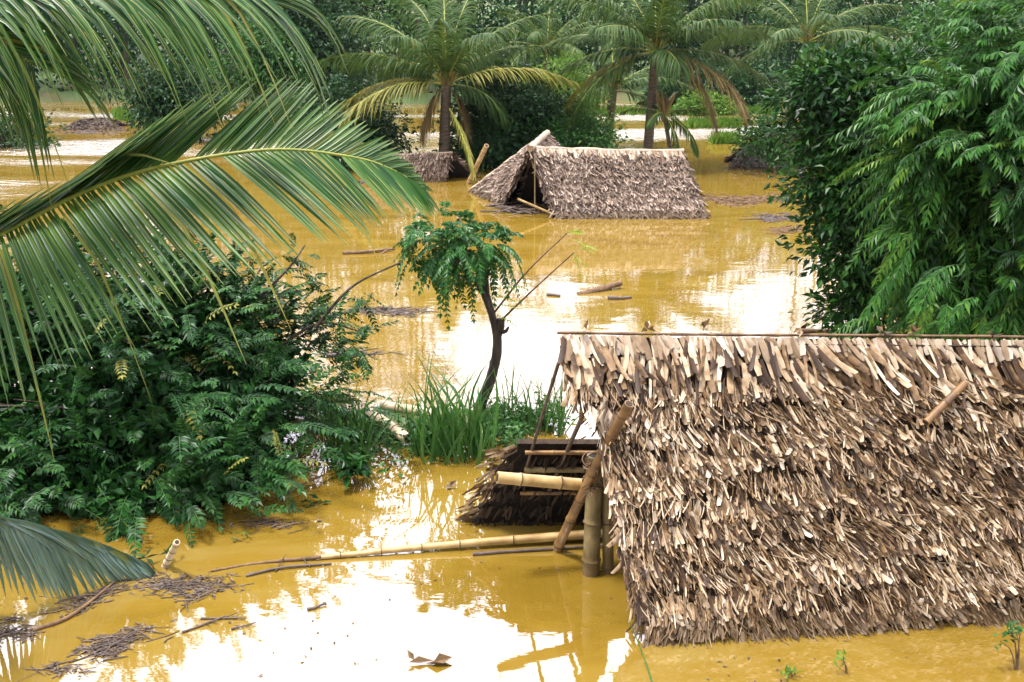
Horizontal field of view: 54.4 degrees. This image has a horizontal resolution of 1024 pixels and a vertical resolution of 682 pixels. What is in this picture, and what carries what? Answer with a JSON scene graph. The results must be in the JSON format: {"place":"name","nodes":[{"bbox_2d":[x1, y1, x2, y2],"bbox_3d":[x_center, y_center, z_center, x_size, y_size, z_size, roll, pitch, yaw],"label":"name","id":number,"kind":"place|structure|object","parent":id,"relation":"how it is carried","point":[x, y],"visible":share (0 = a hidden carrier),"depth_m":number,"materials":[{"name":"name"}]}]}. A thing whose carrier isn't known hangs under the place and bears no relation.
{"place":"outdoors","nodes":[
{"label":"outdoors","id":0,"kind":"place"},
{"bbox_2d":[293,408,543,441],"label":"mud bank","id":1,"kind":"structure","parent":0,"point":[312,430],"depth_m":13.00,"materials":[{"name":"brown soil"}]},
{"bbox_2d":[366,408,410,443],"bbox_3d":[-1.573,1.082,12.694,0.176,0.210,0.911,-14,22,-37],"label":"bamboo log","id":2,"kind":"object","parent":1,"relation":"on","point":[393,425],"visible":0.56,"depth_m":12.52,"materials":[{"name":"beige wood"}]},
{"bbox_2d":[372,380,433,444],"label":"reed clump","id":3,"kind":"object","parent":1,"relation":"on","point":[411,413],"visible":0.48,"depth_m":12.55,"materials":[{"name":"green plant"}]},
{"bbox_2d":[379,400,430,414],"bbox_3d":[-1.365,0.909,13.239,0.821,0.180,0.140,5,18,14],"label":"bamboo log","id":4,"kind":"object","parent":1,"relation":"on","point":[391,405],"visible":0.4,"depth_m":13.23,"materials":[{"name":"beige wood"}]},
{"bbox_2d":[320,391,574,479],"bbox_3d":[-0.679,1.194,12.331,3.454,0.643,1.778,-5,18,-16],"label":"ground cover","id":5,"kind":"object","parent":1,"relation":"on","point":[514,429],"visible":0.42,"depth_m":12.27,"materials":[{"name":"green plant"}]},
{"bbox_2d":[392,201,597,411],"bbox_3d":[-0.217,0.002,12.857,2.580,3.431,1.520,0,18,0],"label":"tree","id":6,"kind":"object","parent":1,"relation":"on","point":[451,252],"visible":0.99,"depth_m":12.47,"materials":[{"name":"green plant"}]},
{"bbox_2d":[484,354,578,436],"bbox_3d":[0.380,0.647,12.873,1.564,1.084,1.380,0,18,0],"label":"reed clump","id":7,"kind":"object","parent":1,"relation":"on","point":[559,411],"visible":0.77,"depth_m":12.72,"materials":[{"name":"green plant"}]},
{"bbox_2d":[0,0,1014,103],"bbox_3d":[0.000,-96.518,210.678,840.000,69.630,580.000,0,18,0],"label":"ground","id":8,"kind":"structure","parent":0,"point":[64,96],"depth_m":77.70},
{"bbox_2d":[0,0,440,603],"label":"coconut palm","id":9,"kind":"object","parent":8,"relation":"on","point":[166,206],"visible":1,"depth_m":5.19,"materials":[{"name":"green plant"}]},
{"bbox_2d":[2,0,1016,101],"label":"forest","id":10,"kind":"object","parent":8,"relation":"on","point":[390,15],"visible":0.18,"depth_m":71.01,"materials":[{"name":"green plant"}]},
{"bbox_2d":[0,101,1023,681],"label":"flood water","id":11,"kind":"structure","parent":0,"point":[542,617],"depth_m":10.38,"materials":[{"name":"liquid"}]},
{"bbox_2d":[0,616,46,647],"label":"debris raft","id":12,"kind":"object","parent":11,"relation":"on","point":[13,633],"visible":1,"depth_m":8.59,"materials":[{"name":"brown wood"}]},
{"bbox_2d":[0,103,66,148],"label":"dark bush","id":13,"kind":"object","parent":11,"relation":"on","point":[10,140],"visible":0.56,"depth_m":42.75,"materials":[{"name":"green plant"}]},
{"bbox_2d":[16,660,96,681],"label":"debris raft","id":14,"kind":"object","parent":11,"relation":"on","point":[57,671],"visible":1,"depth_m":8.09,"materials":[{"name":"brown wood"}]},
{"bbox_2d":[32,575,123,631],"bbox_3d":[-3.869,2.373,9.006,0.151,0.049,1.014,9,20,25],"label":"floating stick","id":15,"kind":"object","parent":11,"relation":"on","point":[58,621],"visible":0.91,"depth_m":8.80,"materials":[{"name":"brown wood"}]},
{"bbox_2d":[21,577,138,626],"bbox_3d":[-3.923,2.328,9.174,0.585,0.062,1.232,15,23,39],"label":"debris raft","id":16,"kind":"object","parent":11,"relation":"on","point":[95,593],"visible":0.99,"depth_m":9.07,"materials":[{"name":"brown wood"}]},
{"bbox_2d":[47,129,132,134],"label":"debris raft","id":17,"kind":"object","parent":11,"relation":"on","point":[87,131],"visible":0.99,"depth_m":48.66,"materials":[{"name":"brown wood"}]},
{"bbox_2d":[56,117,129,130],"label":"thatched hut","id":18,"kind":"object","parent":11,"relation":"on","point":[89,124],"visible":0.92,"depth_m":50.22,"materials":[{"name":"brown plant"}]},
{"bbox_2d":[49,619,178,668],"bbox_3d":[-3.347,2.567,8.415,1.043,0.074,0.538,-8,19,-25],"label":"debris raft","id":19,"kind":"object","parent":11,"relation":"on","point":[106,646],"visible":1,"depth_m":8.43,"materials":[{"name":"brown wood"}]},
{"bbox_2d":[133,543,171,568],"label":"water plant","id":20,"kind":"object","parent":11,"relation":"on","point":[150,561],"visible":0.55,"depth_m":9.65,"materials":[{"name":"green plant"}]},
{"bbox_2d":[161,539,179,567],"bbox_3d":[-3.280,2.071,9.528,0.083,0.538,0.476,-16,24,-41],"label":"bamboo pole","id":21,"kind":"object","parent":11,"relation":"in","point":[168,559],"visible":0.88,"depth_m":9.44,"materials":[{"name":"beige wood"}]},
{"bbox_2d":[97,564,253,611],"bbox_3d":[-3.102,2.283,9.335,1.318,0.098,0.759,7,19,21],"label":"debris raft","id":22,"kind":"object","parent":11,"relation":"on","point":[161,583],"visible":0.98,"depth_m":9.29,"materials":[{"name":"brown wood"}]},
{"bbox_2d":[112,50,244,142],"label":"dark bush","id":23,"kind":"object","parent":11,"relation":"on","point":[163,103],"visible":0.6,"depth_m":43.87,"materials":[{"name":"green plant"}]},
{"bbox_2d":[181,615,224,632],"bbox_3d":[-2.688,2.476,8.688,0.389,0.030,0.080,-10,20,-29],"label":"floating stick","id":24,"kind":"object","parent":11,"relation":"on","point":[195,627],"visible":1,"depth_m":8.68,"materials":[{"name":"brown wood"}]},
{"bbox_2d":[0,199,419,556],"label":"dark bush","id":25,"kind":"object","parent":11,"relation":"on","point":[208,419],"visible":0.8,"depth_m":11.10,"materials":[{"name":"green plant"}]},
{"bbox_2d":[200,612,245,619],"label":"floating stick","id":26,"kind":"object","parent":11,"relation":"on","point":[208,618],"visible":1,"depth_m":8.78,"materials":[{"name":"brown wood"}]},
{"bbox_2d":[230,531,250,541],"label":"water plant","id":27,"kind":"object","parent":11,"relation":"on","point":[241,534],"visible":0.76,"depth_m":10.10,"materials":[{"name":"green plant"}]},
{"bbox_2d":[231,622,255,629],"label":"floating stick","id":28,"kind":"object","parent":11,"relation":"on","point":[238,626],"visible":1,"depth_m":8.66,"materials":[{"name":"brown wood"}]},
{"bbox_2d":[206,7,316,107],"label":"leafy bush","id":29,"kind":"object","parent":11,"relation":"on","point":[261,69],"visible":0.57,"depth_m":52.95,"materials":[{"name":"green plant"}]},
{"bbox_2d":[211,555,320,571],"bbox_3d":[-2.384,2.155,9.683,1.042,0.063,0.089,-4,18,-12],"label":"floating stick","id":30,"kind":"object","parent":11,"relation":"on","point":[277,561],"visible":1,"depth_m":9.71,"materials":[{"name":"brown wood"}]},
{"bbox_2d":[221,514,328,532],"bbox_3d":[-2.538,1.923,10.458,1.228,0.061,0.434,0,18,0],"label":"debris raft","id":31,"kind":"object","parent":11,"relation":"on","point":[273,522],"visible":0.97,"depth_m":10.46,"materials":[{"name":"plant"}]},
{"bbox_2d":[245,554,331,576],"bbox_3d":[-2.175,2.152,9.675,0.814,0.056,0.262,-5,18,-15],"label":"floating stick","id":32,"kind":"object","parent":11,"relation":"on","point":[276,569],"visible":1,"depth_m":9.60,"materials":[{"name":"brown wood"}]},
{"bbox_2d":[276,474,323,497],"bbox_3d":[-2.319,1.654,11.169,0.248,0.085,0.627,15,23,39],"label":"floating stick","id":33,"kind":"object","parent":11,"relation":"on","point":[313,479],"visible":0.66,"depth_m":11.29,"materials":[{"name":"brown wood"}]},
{"bbox_2d":[234,0,393,99],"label":"broadleaf tree","id":34,"kind":"object","parent":11,"relation":"on","point":[321,41],"visible":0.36,"depth_m":54.72,"materials":[{"name":"green plant"}]},
{"bbox_2d":[300,494,331,507],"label":"water plant","id":35,"kind":"object","parent":11,"relation":"on","point":[315,496],"visible":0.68,"depth_m":10.90,"materials":[{"name":"green plant"}]},
{"bbox_2d":[307,602,326,610],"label":"floating stick","id":36,"kind":"object","parent":11,"relation":"on","point":[316,606],"visible":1,"depth_m":8.94,"materials":[{"name":"brown wood"}]},
{"bbox_2d":[304,394,353,402],"bbox_3d":[-2.671,0.755,13.495,1.097,0.117,0.117,5,18,14],"label":"bamboo log","id":37,"kind":"object","parent":11,"relation":"on","point":[335,399],"visible":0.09,"depth_m":13.37,"materials":[{"name":"beige wood"}]},
{"bbox_2d":[289,378,398,466],"bbox_3d":[-1.981,0.928,11.992,1.404,1.082,1.314,0,18,0],"label":"reed clump","id":38,"kind":"object","parent":11,"relation":"on","point":[355,424],"visible":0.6,"depth_m":11.88,"materials":[{"name":"green plant"}]},
{"bbox_2d":[279,61,419,172],"bbox_3d":[-6.161,-8.068,37.027,5.915,4.591,5.623,0,18,0],"label":"dark bush","id":39,"kind":"object","parent":11,"relation":"on","point":[386,127],"visible":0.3,"depth_m":36.60,"materials":[{"name":"green plant"}]},
{"bbox_2d":[335,453,373,489],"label":"water plant","id":40,"kind":"object","parent":11,"relation":"on","point":[359,465],"visible":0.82,"depth_m":11.26,"materials":[{"name":"green plant"}]},
{"bbox_2d":[317,348,406,359],"bbox_3d":[-2.406,0.204,15.872,1.462,0.058,0.586,0,18,0],"label":"debris raft","id":41,"kind":"object","parent":11,"relation":"on","point":[372,353],"visible":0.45,"depth_m":15.91,"materials":[{"name":"plant"}]},
{"bbox_2d":[342,248,394,254],"bbox_3d":[-3.270,-2.034,22.843,1.222,0.102,0.318,-5,18,-15],"label":"floating stick","id":42,"kind":"object","parent":11,"relation":"on","point":[366,251],"visible":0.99,"depth_m":22.86,"materials":[{"name":"brown wood"}]},
{"bbox_2d":[322,304,447,318],"bbox_3d":[-2.321,-0.563,18.252,2.649,0.123,1.022,0,18,0],"label":"debris raft","id":43,"kind":"object","parent":11,"relation":"on","point":[394,311],"visible":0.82,"depth_m":18.19,"materials":[{"name":"brown wood"}]},
{"bbox_2d":[358,151,479,183],"bbox_3d":[-3.095,-5.872,34.017,4.298,1.346,2.818,0,18,0],"label":"thatched hut","id":44,"kind":"object","parent":11,"relation":"on","point":[437,166],"visible":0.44,"depth_m":33.23,"materials":[{"name":"brown plant"}]},
{"bbox_2d":[407,650,452,665],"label":"dead leaf","id":45,"kind":"object","parent":11,"relation":"on","point":[441,659],"visible":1,"depth_m":8.18,"materials":[{"name":"brown plant"}]},
{"bbox_2d":[14,169,857,681],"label":"floating scraps","id":46,"kind":"object","parent":11,"relation":"on","point":[420,583],"visible":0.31,"depth_m":8.59,"materials":[{"name":"plant"}]},
{"bbox_2d":[110,104,774,143],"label":"flooded grass","id":47,"kind":"structure","parent":11,"relation":"on","point":[726,137],"depth_m":51.14,"materials":[{"name":"green plant"}]},
{"bbox_2d":[370,345,515,464],"bbox_3d":[-0.801,0.703,12.009,1.694,1.502,1.580,0,18,0],"label":"reed clump","id":48,"kind":"object","parent":11,"relation":"on","point":[474,428],"visible":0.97,"depth_m":11.88,"materials":[{"name":"green plant"}]},
{"bbox_2d":[315,0,580,151],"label":"coconut palm","id":49,"kind":"object","parent":11,"relation":"on","point":[444,57],"visible":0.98,"depth_m":34.68,"materials":[{"name":"green plant"}]},
{"bbox_2d":[446,481,455,487],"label":"dead leaf","id":50,"kind":"object","parent":11,"relation":"on","point":[451,484],"visible":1,"depth_m":11.26,"materials":[{"name":"brown plant"}]},
{"bbox_2d":[449,108,475,180],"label":"fallen frond","id":51,"kind":"object","parent":11,"relation":"in","point":[466,150],"visible":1,"depth_m":32.80,"materials":[{"name":"yellow plant"}]},
{"bbox_2d":[318,527,619,559],"bbox_3d":[-0.342,2.009,9.958,3.165,0.153,0.110,-2,18,-6],"label":"bamboo pole","id":52,"kind":"object","parent":11,"relation":"on","point":[540,537],"visible":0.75,"depth_m":9.93,"materials":[{"name":"beige wood"}]},
{"bbox_2d":[466,144,488,183],"bbox_3d":[-1.120,-5.677,32.126,0.196,1.523,1.712,-8,19,-22],"label":"bamboo pole","id":53,"kind":"object","parent":11,"relation":"in","point":[479,161],"visible":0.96,"depth_m":31.88,"materials":[{"name":"beige wood"}]},
{"bbox_2d":[419,53,580,171],"bbox_3d":[-0.236,-8.279,36.905,5.701,5.075,5.912,13,22,35],"label":"bush","id":54,"kind":"object","parent":11,"relation":"on","point":[526,109],"visible":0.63,"depth_m":35.95,"materials":[{"name":"green plant"}]},
{"bbox_2d":[468,130,559,217],"bbox_3d":[0.600,-4.782,29.122,4.912,2.427,4.805,0,18,0],"label":"thatched hut","id":55,"kind":"object","parent":11,"relation":"in","point":[501,183],"visible":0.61,"depth_m":29.21,"materials":[{"name":"beige plant"}]},
{"bbox_2d":[480,201,548,214],"bbox_3d":[0.364,-3.760,28.194,2.528,0.393,1.721,0,18,0],"label":"driftwood heap","id":56,"kind":"object","parent":11,"relation":"on","point":[517,209],"visible":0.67,"depth_m":28.00,"materials":[{"name":"brown wood"}]},
{"bbox_2d":[472,544,601,555],"bbox_3d":[0.256,2.083,9.919,1.301,0.056,0.045,-2,18,-6],"label":"floating stick","id":57,"kind":"object","parent":11,"relation":"on","point":[481,553],"visible":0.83,"depth_m":9.89,"materials":[{"name":"brown wood"}]},
{"bbox_2d":[480,5,609,73],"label":"coconut palm","id":58,"kind":"object","parent":11,"relation":"on","point":[544,39],"visible":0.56,"depth_m":58.60,"materials":[{"name":"green plant"}]},
{"bbox_2d":[546,292,560,296],"bbox_3d":[0.805,-0.886,19.282,0.274,0.097,0.089,8,19,23],"label":"driftwood log","id":59,"kind":"object","parent":11,"relation":"on","point":[553,294],"visible":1,"depth_m":19.26,"materials":[{"name":"brown wood"}]},
{"bbox_2d":[519,49,633,148],"bbox_3d":[1.986,-8.800,38.755,4.401,4.941,5.907,-8,19,-24],"label":"yellow green bush","id":60,"kind":"object","parent":11,"relation":"on","point":[570,91],"visible":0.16,"depth_m":38.41,"materials":[{"name":"green plant"}]},
{"bbox_2d":[530,106,625,148],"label":"leafy bush","id":61,"kind":"object","parent":11,"relation":"on","point":[582,135],"visible":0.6,"depth_m":35.52,"materials":[{"name":"green plant"}]},
{"bbox_2d":[577,280,621,294],"bbox_3d":[1.724,-1.013,19.652,1.007,0.268,0.182,-9,20,-27],"label":"driftwood log","id":62,"kind":"object","parent":11,"relation":"on","point":[606,287],"visible":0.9,"depth_m":19.61,"materials":[{"name":"brown wood"}]},
{"bbox_2d":[511,146,710,218],"bbox_3d":[2.733,-4.383,28.019,5.542,2.221,3.420,0,18,0],"label":"thatched hut","id":63,"kind":"object","parent":11,"relation":"in","point":[590,183],"visible":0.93,"depth_m":27.28,"materials":[{"name":"beige plant"}]},
{"bbox_2d":[535,39,695,143],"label":"coconut palm","id":64,"kind":"object","parent":11,"relation":"on","point":[643,75],"visible":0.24,"depth_m":41.57,"materials":[{"name":"green plant"}]},
{"bbox_2d":[608,296,631,299],"bbox_3d":[2.061,-0.826,19.071,0.471,0.103,0.124,-2,18,-6],"label":"driftwood log","id":65,"kind":"object","parent":11,"relation":"on","point":[618,297],"visible":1,"depth_m":19.02,"materials":[{"name":"brown wood"}]},
{"bbox_2d":[534,0,774,148],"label":"coconut palm","id":66,"kind":"object","parent":11,"relation":"on","point":[654,40],"visible":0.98,"depth_m":34.98,"materials":[{"name":"green plant"}]},
{"bbox_2d":[619,90,707,158],"bbox_3d":[5.287,-7.085,36.168,2.842,4.036,2.633,-11,21,-31],"label":"coconut palm","id":67,"kind":"object","parent":11,"relation":"on","point":[664,106],"visible":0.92,"depth_m":35.48,"materials":[{"name":"green plant"}]},
{"bbox_2d":[669,85,744,115],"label":"leafy bush","id":68,"kind":"object","parent":11,"relation":"on","point":[720,106],"visible":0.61,"depth_m":58.15,"materials":[{"name":"green plant"}]},
{"bbox_2d":[639,50,784,106],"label":"broadleaf tree","id":69,"kind":"object","parent":11,"relation":"on","point":[748,92],"visible":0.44,"depth_m":63.05,"materials":[{"name":"green plant"}]},
{"bbox_2d":[453,319,1023,647],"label":"thatched hut","id":70,"kind":"object","parent":11,"relation":"on","point":[769,485],"visible":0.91,"depth_m":8.78,"materials":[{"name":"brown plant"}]},
{"bbox_2d":[922,380,967,425],"bbox_3d":[3.818,0.543,8.764,0.542,0.323,0.080,-11,21,-31],"label":"bamboo stick","id":71,"kind":"object","parent":70,"relation":"attached to","point":[941,406],"visible":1,"depth_m":8.73,"materials":[{"name":"brown wood"}]},
{"bbox_2d":[700,191,803,207],"bbox_3d":[6.884,-4.248,30.017,5.206,0.244,2.949,0,18,0],"label":"debris raft","id":72,"kind":"object","parent":11,"relation":"on","point":[752,199],"visible":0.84,"depth_m":29.86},
{"bbox_2d":[723,144,807,169],"bbox_3d":[9.629,-6.870,37.236,4.287,1.116,3.173,0,18,0],"label":"thatched hut","id":73,"kind":"object","parent":11,"relation":"in","point":[736,162],"visible":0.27,"depth_m":36.38,"materials":[{"name":"brown plant"}]},
{"bbox_2d":[728,98,807,173],"bbox_3d":[9.492,-6.908,35.442,3.521,3.338,3.154,0,18,0],"label":"leafy bush","id":74,"kind":"object","parent":11,"relation":"on","point":[768,144],"visible":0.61,"depth_m":35.27,"materials":[{"name":"green plant"}]},
{"bbox_2d":[741,211,807,222],"bbox_3d":[7.270,-3.390,27.233,2.142,0.098,1.732,3,18,10],"label":"debris raft","id":75,"kind":"object","parent":11,"relation":"on","point":[766,217],"visible":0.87,"depth_m":27.07,"materials":[{"name":"brown wood"}]},
{"bbox_2d":[760,224,810,235],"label":"debris raft","id":76,"kind":"object","parent":11,"relation":"on","point":[780,231],"visible":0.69,"depth_m":25.48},
{"bbox_2d":[781,664,801,678],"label":"water plant","id":77,"kind":"object","parent":11,"relation":"on","point":[788,670],"visible":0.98,"depth_m":7.99,"materials":[{"name":"green plant"}]},
{"bbox_2d":[701,0,915,85],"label":"coconut palm","id":78,"kind":"object","parent":11,"relation":"on","point":[806,24],"visible":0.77,"depth_m":47.54,"materials":[{"name":"green plant"}]},
{"bbox_2d":[797,328,839,333],"bbox_3d":[5.393,-0.174,17.005,1.048,0.112,0.154,-1,18,-4],"label":"driftwood log","id":79,"kind":"object","parent":11,"relation":"on","point":[804,330],"visible":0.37,"depth_m":16.97,"materials":[{"name":"brown wood"}]},
{"bbox_2d":[834,649,847,673],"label":"water plant","id":80,"kind":"object","parent":11,"relation":"on","point":[843,659],"visible":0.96,"depth_m":8.03,"materials":[{"name":"green plant"}]},
{"bbox_2d":[756,25,991,338],"bbox_3d":[5.844,-1.923,15.639,4.326,5.818,3.661,0,18,0],"label":"broadleaf tree","id":81,"kind":"object","parent":11,"relation":"on","point":[825,99],"visible":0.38,"depth_m":14.82,"materials":[{"name":"green plant"}]},
{"bbox_2d":[813,0,1023,339],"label":"feathery tree","id":82,"kind":"object","parent":11,"relation":"on","point":[942,169],"visible":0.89,"depth_m":12.02,"materials":[{"name":"green plant"}]},
{"bbox_2d":[877,0,1023,82],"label":"broadleaf tree","id":83,"kind":"object","parent":11,"relation":"on","point":[921,33],"visible":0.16,"depth_m":28.20,"materials":[{"name":"green plant"}]},
{"bbox_2d":[992,620,1023,672],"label":"water plant","id":84,"kind":"object","parent":11,"relation":"on","point":[1018,630],"visible":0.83,"depth_m":8.05,"materials":[{"name":"green plant"}]},
{"bbox_2d":[629,620,652,681],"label":"grass blade","id":85,"kind":"object","parent":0,"point":[642,655],"depth_m":8.20,"materials":[{"name":"green plant"}]}
]}

